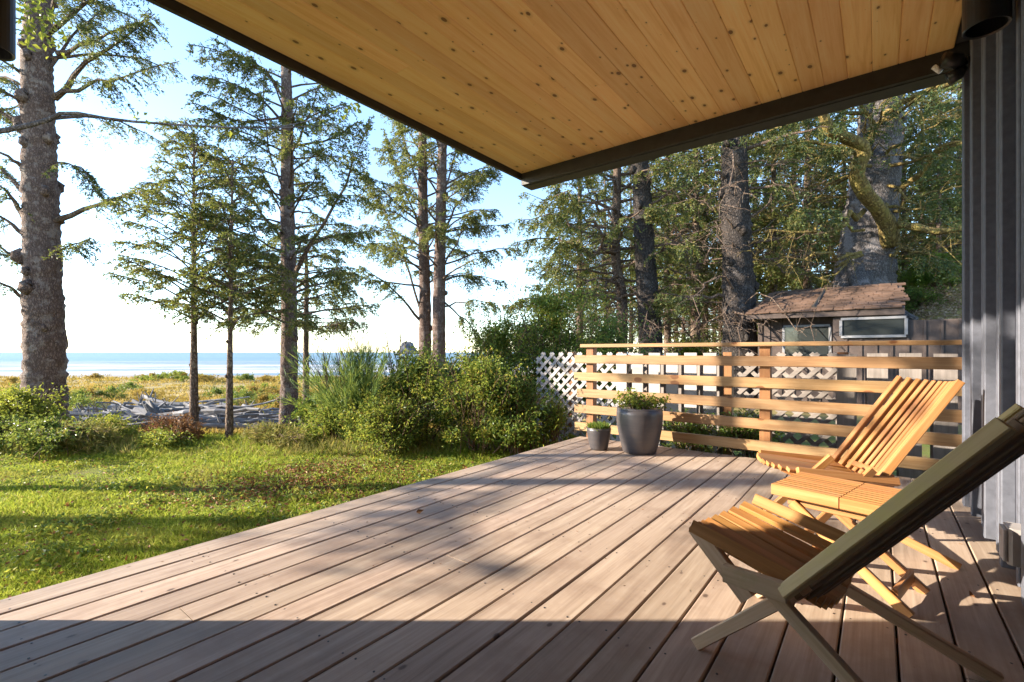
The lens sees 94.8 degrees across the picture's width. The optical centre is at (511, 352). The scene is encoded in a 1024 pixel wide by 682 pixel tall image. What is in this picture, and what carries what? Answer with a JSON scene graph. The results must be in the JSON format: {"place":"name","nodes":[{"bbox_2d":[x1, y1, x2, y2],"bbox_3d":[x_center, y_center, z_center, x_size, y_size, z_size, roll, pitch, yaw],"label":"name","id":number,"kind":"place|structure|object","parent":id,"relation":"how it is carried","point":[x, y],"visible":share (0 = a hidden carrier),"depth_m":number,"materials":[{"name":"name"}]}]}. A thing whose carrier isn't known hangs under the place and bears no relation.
{"place":"outdoors","nodes":[
{"label":"outdoors","id":0,"kind":"place"},
{"bbox_2d":[0,430,562,599],"bbox_3d":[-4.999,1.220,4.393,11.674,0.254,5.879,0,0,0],"label":"lawn grass","id":1,"kind":"structure","parent":0,"point":[12,506],"depth_m":3.94,"materials":[{"name":"green plant"}]},
{"bbox_2d":[0,352,672,374],"bbox_3d":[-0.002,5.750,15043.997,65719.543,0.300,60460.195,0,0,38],"label":"sea","id":2,"kind":"structure","parent":0,"point":[146,363],"depth_m":260.95,"materials":[{"name":"liquid"}]},
{"bbox_2d":[0,0,956,351],"label":"sky","id":3,"kind":"structure","parent":0,"point":[96,320],"materials":[{"name":"white"}]},
{"bbox_2d":[0,276,961,681],"bbox_3d":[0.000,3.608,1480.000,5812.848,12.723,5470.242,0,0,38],"label":"ground","id":4,"kind":"structure","parent":0,"point":[742,410],"depth_m":5.16,"materials":[{"name":"green plant"}]},
{"bbox_2d":[0,408,38,448],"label":"salal shrub","id":5,"kind":"object","parent":4,"relation":"on","point":[6,419],"visible":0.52,"depth_m":6.05,"materials":[{"name":"green plant"}]},
{"bbox_2d":[0,382,80,437],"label":"salal shrub","id":6,"kind":"object","parent":4,"relation":"on","point":[16,401],"visible":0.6,"depth_m":6.64,"materials":[{"name":"green plant"}]},
{"bbox_2d":[0,406,100,462],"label":"weed clump","id":7,"kind":"object","parent":4,"relation":"on","point":[36,436],"visible":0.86,"depth_m":5.45,"materials":[{"name":"green plant"}]},
{"bbox_2d":[69,386,98,402],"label":"dune bush","id":8,"kind":"object","parent":4,"relation":"on","point":[80,392],"visible":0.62,"depth_m":23.00,"materials":[{"name":"green plant"}]},
{"bbox_2d":[43,414,125,455],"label":"weed clump","id":9,"kind":"object","parent":4,"relation":"on","point":[96,432],"visible":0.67,"depth_m":5.84,"materials":[{"name":"green plant"}]},
{"bbox_2d":[68,392,104,410],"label":"dune bush","id":10,"kind":"object","parent":4,"relation":"on","point":[80,401],"visible":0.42,"depth_m":17.56,"materials":[{"name":"green plant"}]},
{"bbox_2d":[0,0,188,424],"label":"spruce tree","id":11,"kind":"object","parent":4,"relation":"on","point":[39,257],"visible":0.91,"depth_m":7.82,"materials":[{"name":"green plant"}]},
{"bbox_2d":[89,384,129,398],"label":"dune bush","id":12,"kind":"object","parent":4,"relation":"on","point":[111,389],"visible":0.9,"depth_m":26.63,"materials":[{"name":"green plant"}]},
{"bbox_2d":[79,409,141,444],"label":"salal shrub","id":13,"kind":"object","parent":4,"relation":"on","point":[110,418],"visible":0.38,"depth_m":6.66,"materials":[{"name":"green plant"}]},
{"bbox_2d":[116,380,144,390],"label":"dune bush","id":14,"kind":"object","parent":4,"relation":"on","point":[129,385],"visible":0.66,"depth_m":40.43,"materials":[{"name":"green plant"}]},
{"bbox_2d":[124,417,181,426],"bbox_3d":[-8.303,1.547,10.002,2.642,0.135,0.172,-7,0,-4],"label":"driftwood log","id":15,"kind":"object","parent":4,"relation":"on","point":[140,423],"visible":0.16,"depth_m":10.01,"materials":[{"name":"grey wood"}]},
{"bbox_2d":[145,411,206,420],"bbox_3d":[-6.898,1.479,10.139,1.822,0.177,0.177,10,-1,-7],"label":"driftwood log","id":16,"kind":"object","parent":15,"relation":"on","point":[147,414],"visible":0.34,"depth_m":10.01,"materials":[{"name":"grey wood"}]},
{"bbox_2d":[158,407,260,417],"bbox_3d":[-6.524,1.282,10.134,2.235,0.197,0.267,-5,0,1],"label":"driftwood log","id":17,"kind":"object","parent":16,"relation":"on","point":[201,411],"visible":0.72,"depth_m":10.10,"materials":[{"name":"grey wood"}]},
{"bbox_2d":[142,400,164,423],"bbox_3d":[-7.928,1.462,10.597,0.635,0.779,0.856,0,0,-35],"label":"driftwood stump","id":18,"kind":"object","parent":4,"relation":"on","point":[150,406],"visible":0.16,"depth_m":10.36,"materials":[{"name":"grey wood"}]},
{"bbox_2d":[131,421,196,449],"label":"weed clump","id":19,"kind":"object","parent":4,"relation":"on","point":[164,437],"visible":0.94,"depth_m":6.05,"materials":[{"name":"green plant"}]},
{"bbox_2d":[138,410,204,441],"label":"salal shrub","id":20,"kind":"object","parent":4,"relation":"on","point":[183,423],"visible":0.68,"depth_m":6.53,"materials":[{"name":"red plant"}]},
{"bbox_2d":[159,370,189,381],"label":"dune bush","id":21,"kind":"object","parent":4,"relation":"on","point":[173,373],"visible":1,"depth_m":59.58,"materials":[{"name":"green plant"}]},
{"bbox_2d":[0,0,361,150],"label":"branch","id":22,"kind":"object","parent":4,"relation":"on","point":[41,35],"visible":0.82,"depth_m":4.39,"materials":[{"name":"green plant"}]},
{"bbox_2d":[100,115,266,435],"bbox_3d":[-4.838,-1.040,7.115,2.308,4.950,2.098,0,0,38],"label":"young spruce","id":23,"kind":"object","parent":4,"relation":"on","point":[161,200],"visible":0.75,"depth_m":6.88,"materials":[{"name":"green plant"}]},
{"bbox_2d":[199,386,225,396],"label":"dune bush","id":24,"kind":"object","parent":4,"relation":"on","point":[216,390],"visible":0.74,"depth_m":29.70,"materials":[{"name":"green plant"}]},
{"bbox_2d":[0,443,439,597],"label":"scattered leaves","id":25,"kind":"object","parent":4,"relation":"on","point":[131,512],"visible":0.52,"depth_m":3.86,"materials":[{"name":"brown plant"}]},
{"bbox_2d":[0,424,444,456],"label":"rough grass","id":26,"kind":"structure","parent":4,"relation":"on","point":[126,449],"depth_m":5.79,"materials":[{"name":"green plant"}]},
{"bbox_2d":[142,149,303,437],"bbox_3d":[-4.097,-0.764,6.824,1.684,4.345,1.929,0,0,38],"label":"young spruce","id":27,"kind":"object","parent":4,"relation":"on","point":[232,241],"visible":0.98,"depth_m":6.73,"materials":[{"name":"green plant"}]},
{"bbox_2d":[18,448,474,546],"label":"fallen leaves","id":28,"kind":"object","parent":4,"relation":"on","point":[322,478],"visible":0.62,"depth_m":4.46,"materials":[{"name":"brown plant"}]},
{"bbox_2d":[223,387,269,405],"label":"dune bush","id":29,"kind":"object","parent":4,"relation":"on","point":[243,394],"visible":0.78,"depth_m":22.02,"materials":[{"name":"green plant"}]},
{"bbox_2d":[233,382,274,396],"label":"dune bush","id":30,"kind":"object","parent":4,"relation":"on","point":[251,387],"visible":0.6,"depth_m":28.02,"materials":[{"name":"green plant"}]},
{"bbox_2d":[0,375,538,435],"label":"dune grass","id":31,"kind":"structure","parent":4,"relation":"on","point":[167,388],"depth_m":43.08,"materials":[{"name":"yellow plant"}]},
{"bbox_2d":[236,410,313,451],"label":"weed clump","id":32,"kind":"object","parent":4,"relation":"on","point":[274,434],"visible":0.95,"depth_m":6.17,"materials":[{"name":"green plant"}]},
{"bbox_2d":[176,36,381,427],"bbox_3d":[-4.029,-4.743,8.454,3.352,12.709,3.889,0,0,-31],"label":"spruce tree","id":33,"kind":"object","parent":4,"relation":"on","point":[287,180],"visible":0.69,"depth_m":8.06,"materials":[{"name":"green plant"}]},
{"bbox_2d":[216,223,368,422],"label":"young spruce","id":34,"kind":"object","parent":4,"relation":"on","point":[342,326],"visible":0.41,"depth_m":10.83,"materials":[{"name":"green plant"}]},
{"bbox_2d":[277,395,325,433],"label":"salal shrub","id":35,"kind":"object","parent":4,"relation":"on","point":[301,411],"visible":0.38,"depth_m":7.12,"materials":[{"name":"green plant"}]},
{"bbox_2d":[290,403,360,443],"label":"salal shrub","id":36,"kind":"object","parent":4,"relation":"on","point":[325,427],"visible":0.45,"depth_m":6.29,"materials":[{"name":"green plant"}]},
{"bbox_2d":[275,322,483,443],"bbox_3d":[-1.994,0.368,6.192,3.700,1.770,2.084,0,0,38],"label":"broom bush","id":37,"kind":"object","parent":4,"relation":"on","point":[360,375],"visible":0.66,"depth_m":6.25,"materials":[{"name":"green plant"}]},
{"bbox_2d":[330,382,442,455],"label":"salal shrub","id":38,"kind":"object","parent":4,"relation":"on","point":[353,427],"visible":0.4,"depth_m":5.83,"materials":[{"name":"green plant"}]},
{"bbox_2d":[346,393,441,462],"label":"salal shrub","id":39,"kind":"object","parent":4,"relation":"on","point":[387,428],"visible":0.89,"depth_m":5.61,"materials":[{"name":"green plant"}]},
{"bbox_2d":[345,110,497,414],"bbox_3d":[-2.695,-5.526,13.914,4.767,15.653,4.385,0,0,-30],"label":"spruce tree","id":40,"kind":"object","parent":4,"relation":"on","point":[424,300],"visible":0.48,"depth_m":13.76,"materials":[{"name":"green plant"}]},
{"bbox_2d":[370,334,488,444],"bbox_3d":[-1.171,0.545,6.402,2.152,1.616,1.490,0,0,38],"label":"salal shrub","id":41,"kind":"object","parent":4,"relation":"on","point":[426,370],"visible":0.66,"depth_m":6.17,"materials":[{"name":"green plant"}]},
{"bbox_2d":[352,121,521,409],"bbox_3d":[-2.199,-5.244,13.303,4.483,15.073,4.459,0,0,38],"label":"spruce tree","id":42,"kind":"object","parent":4,"relation":"on","point":[440,304],"visible":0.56,"depth_m":13.23,"materials":[{"name":"green plant"}]},
{"bbox_2d":[409,348,502,437],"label":"salal shrub","id":43,"kind":"object","parent":4,"relation":"on","point":[450,374],"visible":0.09,"depth_m":7.03,"materials":[{"name":"green plant"}]},
{"bbox_2d":[424,339,558,457],"bbox_3d":[-0.321,0.593,5.743,1.368,1.518,1.710,0,0,-24],"label":"salal shrub","id":44,"kind":"object","parent":4,"relation":"on","point":[474,374],"visible":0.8,"depth_m":5.66,"materials":[{"name":"green plant"}]},
{"bbox_2d":[438,295,559,430],"bbox_3d":[-0.262,0.259,7.475,2.133,2.317,1.792,0,0,38],"label":"tall shrub","id":45,"kind":"object","parent":4,"relation":"on","point":[494,337],"visible":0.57,"depth_m":7.22,"materials":[{"name":"green plant"}]},
{"bbox_2d":[0,436,1023,681],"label":"deck","id":46,"kind":"structure","parent":4,"relation":"on","point":[552,584],"depth_m":1.81,"materials":[{"name":"brown wood"}]},
{"bbox_2d":[587,427,610,450],"bbox_3d":[0.851,0.843,4.609,0.234,0.215,0.234,0,0,38],"label":"plant pot","id":47,"kind":"object","parent":46,"relation":"on","point":[599,439],"visible":0.77,"depth_m":4.52,"materials":[{"name":"ceramic"}]},
{"bbox_2d":[586,420,610,430],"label":"potted tuft","id":48,"kind":"object","parent":47,"relation":"on","point":[594,425],"visible":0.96,"depth_m":4.55,"materials":[{"name":"green plant"}]},
{"bbox_2d":[616,405,662,454],"bbox_3d":[1.210,0.736,4.469,0.428,0.428,0.428,0,0,38],"label":"plant pot","id":49,"kind":"object","parent":46,"relation":"on","point":[639,431],"visible":0.89,"depth_m":4.30,"materials":[{"name":"ceramic"}]},
{"bbox_2d":[612,387,671,410],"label":"potted plant","id":50,"kind":"object","parent":49,"relation":"in","point":[640,401],"visible":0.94,"depth_m":4.43,"materials":[{"name":"green plant"}]},
{"bbox_2d":[574,340,961,470],"bbox_3d":[2.206,0.580,4.290,3.690,1.340,0.140,0,0,38],"label":"deck railing","id":51,"kind":"object","parent":46,"relation":"on","point":[765,403],"visible":0.74,"depth_m":4.19,"materials":[{"name":"brown wood"}]},
{"bbox_2d":[771,471,930,617],"bbox_3d":[1.399,0.763,1.931,0.334,0.398,0.498,0,0,-39],"label":"folding table","id":52,"kind":"object","parent":46,"relation":"on","point":[845,502],"visible":0.69,"depth_m":1.89,"materials":[{"name":"brown wood"}]},
{"bbox_2d":[689,403,1023,681],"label":"slat chair","id":53,"kind":"object","parent":46,"relation":"on","point":[792,569],"visible":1,"depth_m":1.26,"materials":[{"name":"brown wood"}]},
{"bbox_2d":[756,375,964,569],"bbox_3d":[1.857,0.549,2.570,0.910,0.828,0.820,0,0,38],"label":"slat chair","id":54,"kind":"object","parent":46,"relation":"on","point":[884,448],"visible":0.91,"depth_m":2.58,"materials":[{"name":"brown wood"}]},
{"bbox_2d":[469,365,561,455],"bbox_3d":[0.053,0.747,5.801,1.157,1.215,1.133,0,0,38],"label":"salal shrub","id":55,"kind":"object","parent":4,"relation":"on","point":[519,404],"visible":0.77,"depth_m":5.62,"materials":[{"name":"green plant"}]},
{"bbox_2d":[480,290,584,423],"bbox_3d":[0.298,0.240,8.301,2.243,2.586,2.301,0,0,-9],"label":"tall shrub","id":56,"kind":"object","parent":4,"relation":"on","point":[519,325],"visible":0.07,"depth_m":8.02,"materials":[{"name":"green plant"}]},
{"bbox_2d":[539,389,576,445],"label":"salal shrub","id":57,"kind":"object","parent":4,"relation":"on","point":[556,414],"visible":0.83,"depth_m":5.70,"materials":[{"name":"green plant"}]},
{"bbox_2d":[493,269,626,433],"bbox_3d":[0.561,0.042,7.639,2.215,2.759,2.700,0,0,-40],"label":"tall shrub","id":58,"kind":"object","parent":4,"relation":"on","point":[556,307],"visible":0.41,"depth_m":7.45,"materials":[{"name":"green plant"}]},
{"bbox_2d":[532,213,587,370],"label":"tree","id":59,"kind":"object","parent":4,"relation":"on","point":[552,279],"visible":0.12,"depth_m":30.71,"materials":[{"name":"green plant"}]},
{"bbox_2d":[520,170,636,371],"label":"tree","id":60,"kind":"object","parent":4,"relation":"on","point":[603,214],"visible":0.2,"depth_m":18.83,"materials":[{"name":"green plant"}]},
{"bbox_2d":[566,169,637,367],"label":"tree","id":61,"kind":"object","parent":4,"relation":"on","point":[605,203],"visible":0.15,"depth_m":24.96,"materials":[{"name":"green plant"}]},
{"bbox_2d":[505,154,705,366],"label":"crooked spruce","id":62,"kind":"object","parent":4,"relation":"on","point":[613,248],"visible":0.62,"depth_m":12.29,"materials":[{"name":"green plant"}]},
{"bbox_2d":[557,305,660,422],"bbox_3d":[1.705,0.273,8.724,2.638,2.230,2.204,0,0,38],"label":"tall shrub","id":63,"kind":"object","parent":4,"relation":"on","point":[608,332],"visible":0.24,"depth_m":8.47,"materials":[{"name":"green plant"}]},
{"bbox_2d":[597,166,663,351],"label":"tree","id":64,"kind":"object","parent":4,"relation":"on","point":[622,245],"visible":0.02,"depth_m":29.91,"materials":[{"name":"green plant"}]},
{"bbox_2d":[575,135,747,391],"bbox_3d":[3.471,-5.690,12.127,5.257,14.168,5.798,0,0,38],"label":"old spruce","id":65,"kind":"object","parent":4,"relation":"on","point":[646,281],"visible":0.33,"depth_m":12.28,"materials":[{"name":"green plant"}]},
{"bbox_2d":[605,149,721,355],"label":"tree","id":66,"kind":"object","parent":4,"relation":"on","point":[707,277],"visible":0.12,"depth_m":17.07,"materials":[{"name":"green plant"}]},
{"bbox_2d":[633,329,721,355],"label":"tall shrub","id":67,"kind":"object","parent":4,"relation":"on","point":[689,349],"visible":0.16,"depth_m":13.85,"materials":[{"name":"green plant"}]},
{"bbox_2d":[657,181,722,351],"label":"tree","id":68,"kind":"object","parent":4,"relation":"on","point":[713,332],"visible":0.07,"depth_m":20.56,"materials":[{"name":"green plant"}]},
{"bbox_2d":[661,407,726,452],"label":"fern bush","id":69,"kind":"object","parent":4,"relation":"on","point":[693,428],"visible":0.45,"depth_m":4.90,"materials":[{"name":"green plant"}]},
{"bbox_2d":[621,135,781,352],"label":"tree","id":70,"kind":"object","parent":4,"relation":"on","point":[697,221],"visible":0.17,"depth_m":16.08,"materials":[{"name":"green plant"}]},
{"bbox_2d":[657,143,765,352],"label":"tree","id":71,"kind":"object","parent":4,"relation":"on","point":[707,285],"visible":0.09,"depth_m":19.81,"materials":[{"name":"green plant"}]},
{"bbox_2d":[687,151,763,353],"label":"tree","id":72,"kind":"object","parent":4,"relation":"on","point":[716,338],"visible":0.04,"depth_m":23.96,"materials":[{"name":"green plant"}]},
{"bbox_2d":[536,352,961,479],"bbox_3d":[2.390,0.673,4.970,5.174,1.354,0.138,0,0,38],"label":"lattice fence","id":73,"kind":"object","parent":4,"relation":"on","point":[871,374],"visible":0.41,"depth_m":5.01,"materials":[{"name":"white wood"}]},
{"bbox_2d":[647,119,854,397],"bbox_3d":[5.564,-5.703,11.738,4.862,14.089,5.831,0,0,38],"label":"old spruce","id":74,"kind":"object","parent":4,"relation":"on","point":[740,286],"visible":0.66,"depth_m":11.20,"materials":[{"name":"green plant"}]},
{"bbox_2d":[713,407,789,458],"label":"fern bush","id":75,"kind":"object","parent":4,"relation":"on","point":[745,433],"visible":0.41,"depth_m":4.60,"materials":[{"name":"green plant"}]},
{"bbox_2d":[712,114,837,303],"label":"tree","id":76,"kind":"object","parent":4,"relation":"on","point":[773,179],"visible":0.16,"depth_m":16.86,"materials":[{"name":"green plant"}]},
{"bbox_2d":[748,129,801,305],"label":"tree","id":77,"kind":"object","parent":4,"relation":"on","point":[761,174],"visible":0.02,"depth_m":25.79,"materials":[{"name":"green plant"}]},
{"bbox_2d":[748,113,848,320],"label":"tree","id":78,"kind":"object","parent":4,"relation":"on","point":[766,182],"visible":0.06,"depth_m":19.88,"materials":[{"name":"green plant"}]},
{"bbox_2d":[751,112,901,298],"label":"tree","id":79,"kind":"object","parent":4,"relation":"on","point":[801,277],"visible":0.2,"depth_m":15.41,"materials":[{"name":"green plant"}]},
{"bbox_2d":[708,79,961,319],"bbox_3d":[9.144,-6.583,12.625,7.066,13.901,8.069,0,0,38],"label":"old spruce","id":80,"kind":"object","parent":4,"relation":"on","point":[871,226],"visible":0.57,"depth_m":11.50,"materials":[{"name":"green plant"}]},
{"bbox_2d":[800,106,898,288],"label":"tree","id":81,"kind":"object","parent":4,"relation":"on","point":[843,174],"visible":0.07,"depth_m":18.93,"materials":[{"name":"green plant"}]},
{"bbox_2d":[745,282,961,424],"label":"cottage","id":82,"kind":"structure","parent":4,"relation":"on","point":[861,313],"depth_m":9.67,"materials":[{"name":"brown paint"}]},
{"bbox_2d":[782,324,831,355],"bbox_3d":[6.379,-0.160,10.197,0.910,0.870,0.040,0,0,38],"label":"window","id":83,"kind":"structure","parent":82,"relation":"in","point":[825,330],"depth_m":10.19,"materials":[{"name":"grey glass"}]},
{"bbox_2d":[839,316,907,337],"bbox_3d":[7.088,-0.490,9.252,1.070,0.410,0.040,0,0,38],"label":"window","id":84,"kind":"structure","parent":82,"relation":"in","point":[883,326],"depth_m":9.24,"materials":[{"name":"grey glass"}]},
{"bbox_2d":[898,95,956,256],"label":"tree","id":85,"kind":"object","parent":4,"relation":"on","point":[922,180],"visible":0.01,"depth_m":20.57,"materials":[{"name":"green plant"}]},
{"bbox_2d":[896,93,960,288],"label":"tree","id":86,"kind":"object","parent":4,"relation":"on","point":[907,136],"visible":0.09,"depth_m":16.86,"materials":[{"name":"green plant"}]},
{"bbox_2d":[896,97,961,290],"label":"tree","id":87,"kind":"object","parent":4,"relation":"on","point":[937,185],"visible":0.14,"depth_m":15.96,"materials":[{"name":"green plant"}]},
{"bbox_2d":[897,249,961,288],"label":"fern bush","id":88,"kind":"object","parent":4,"relation":"on","point":[925,279],"visible":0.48,"depth_m":12.16,"materials":[{"name":"green plant"}]},
{"bbox_2d":[897,83,961,286],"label":"tree","id":89,"kind":"object","parent":4,"relation":"on","point":[959,157],"visible":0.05,"depth_m":19.05,"materials":[{"name":"green plant"}]},
{"bbox_2d":[902,282,958,316],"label":"fern bush","id":90,"kind":"object","parent":4,"relation":"on","point":[915,296],"visible":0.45,"depth_m":11.89,"materials":[{"name":"green plant"}]},
{"bbox_2d":[909,261,961,319],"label":"shrub","id":91,"kind":"object","parent":4,"relation":"on","point":[948,298],"visible":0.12,"depth_m":11.79,"materials":[{"name":"green plant"}]},
{"bbox_2d":[910,82,961,273],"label":"tree","id":92,"kind":"object","parent":4,"relation":"on","point":[955,98],"visible":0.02,"depth_m":17.59,"materials":[{"name":"green plant"}]},
{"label":"driftwood log","id":93,"kind":"object","parent":4,"relation":"on","visible":0},
{"bbox_2d":[167,402,249,408],"bbox_3d":[-8.524,1.524,13.310,2.415,0.151,0.228,2,0,3],"label":"driftwood log","id":94,"kind":"object","parent":93,"relation":"on","point":[181,404],"visible":0.46,"depth_m":13.27,"materials":[{"name":"grey wood"}]},
{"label":"driftwood log","id":95,"kind":"object","parent":4,"relation":"on","visible":0},
{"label":"driftwood log","id":96,"kind":"object","parent":95,"relation":"on","visible":0},
{"bbox_2d":[148,415,278,423],"bbox_3d":[-6.652,1.573,10.891,2.857,0.199,0.230,8,-4,-29],"label":"driftwood log","id":97,"kind":"object","parent":96,"relation":"on","point":[209,417],"visible":0.18,"depth_m":10.96,"materials":[{"name":"grey wood"}]},
{"bbox_2d":[146,0,1023,605],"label":"house","id":98,"kind":"structure","parent":0,"point":[534,94],"depth_m":2.96,"materials":[{"name":"grey"}]},
{"bbox_2d":[0,0,15,61],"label":"porch light","id":99,"kind":"object","parent":98,"relation":"hanging from","point":[7,30],"visible":1,"depth_m":2.02,"materials":[{"name":"black metal"}]},
{"bbox_2d":[931,52,969,84],"bbox_3d":[2.690,-1.728,2.860,0.190,0.176,0.132,0,0,-4],"label":"flood light","id":100,"kind":"object","parent":98,"relation":"attached to","point":[957,62],"visible":0.96,"depth_m":2.84,"materials":[{"name":"black metal"}]},
{"bbox_2d":[962,0,1012,39],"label":"porch light","id":101,"kind":"object","parent":98,"relation":"attached to","point":[982,18],"visible":1,"depth_m":1.91,"materials":[{"name":"black metal"}]},
{"bbox_2d":[999,522,1020,567],"bbox_3d":[1.936,0.740,1.813,0.072,0.140,0.100,0,0,38],"label":"outlet cover","id":102,"kind":"object","parent":98,"relation":"attached to","point":[1009,543],"visible":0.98,"depth_m":1.79,"materials":[{"name":"grey plastic"}]},
{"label":"driftwood log","id":103,"kind":"object","parent":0,"visible":0},
{"bbox_2d":[162,406,225,411],"bbox_3d":[-7.349,1.321,10.816,1.847,0.182,0.215,-2,0,-3],"label":"driftwood log","id":104,"kind":"object","parent":103,"relation":"on","point":[172,409],"visible":0.38,"depth_m":10.76,"materials":[{"name":"grey wood"}]},
{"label":"driftwood log","id":105,"kind":"object","parent":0,"visible":0},
{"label":"driftwood log","id":106,"kind":"object","parent":105,"relation":"on","visible":0},
{"bbox_2d":[199,414,321,428],"bbox_3d":[-5.199,1.509,10.395,3.041,0.341,0.384,1,0,-14],"label":"driftwood log","id":107,"kind":"object","parent":106,"relation":"on","point":[220,424],"visible":0.34,"depth_m":10.02,"materials":[{"name":"grey wood"}]},
{"bbox_2d":[199,414,258,422],"bbox_3d":[-6.489,1.375,10.219,1.960,0.378,0.402,-7,0,-3],"label":"driftwood log","id":108,"kind":"object","parent":107,"relation":"on","point":[223,419],"visible":0.34,"depth_m":10.16,"materials":[{"name":"grey wood"}]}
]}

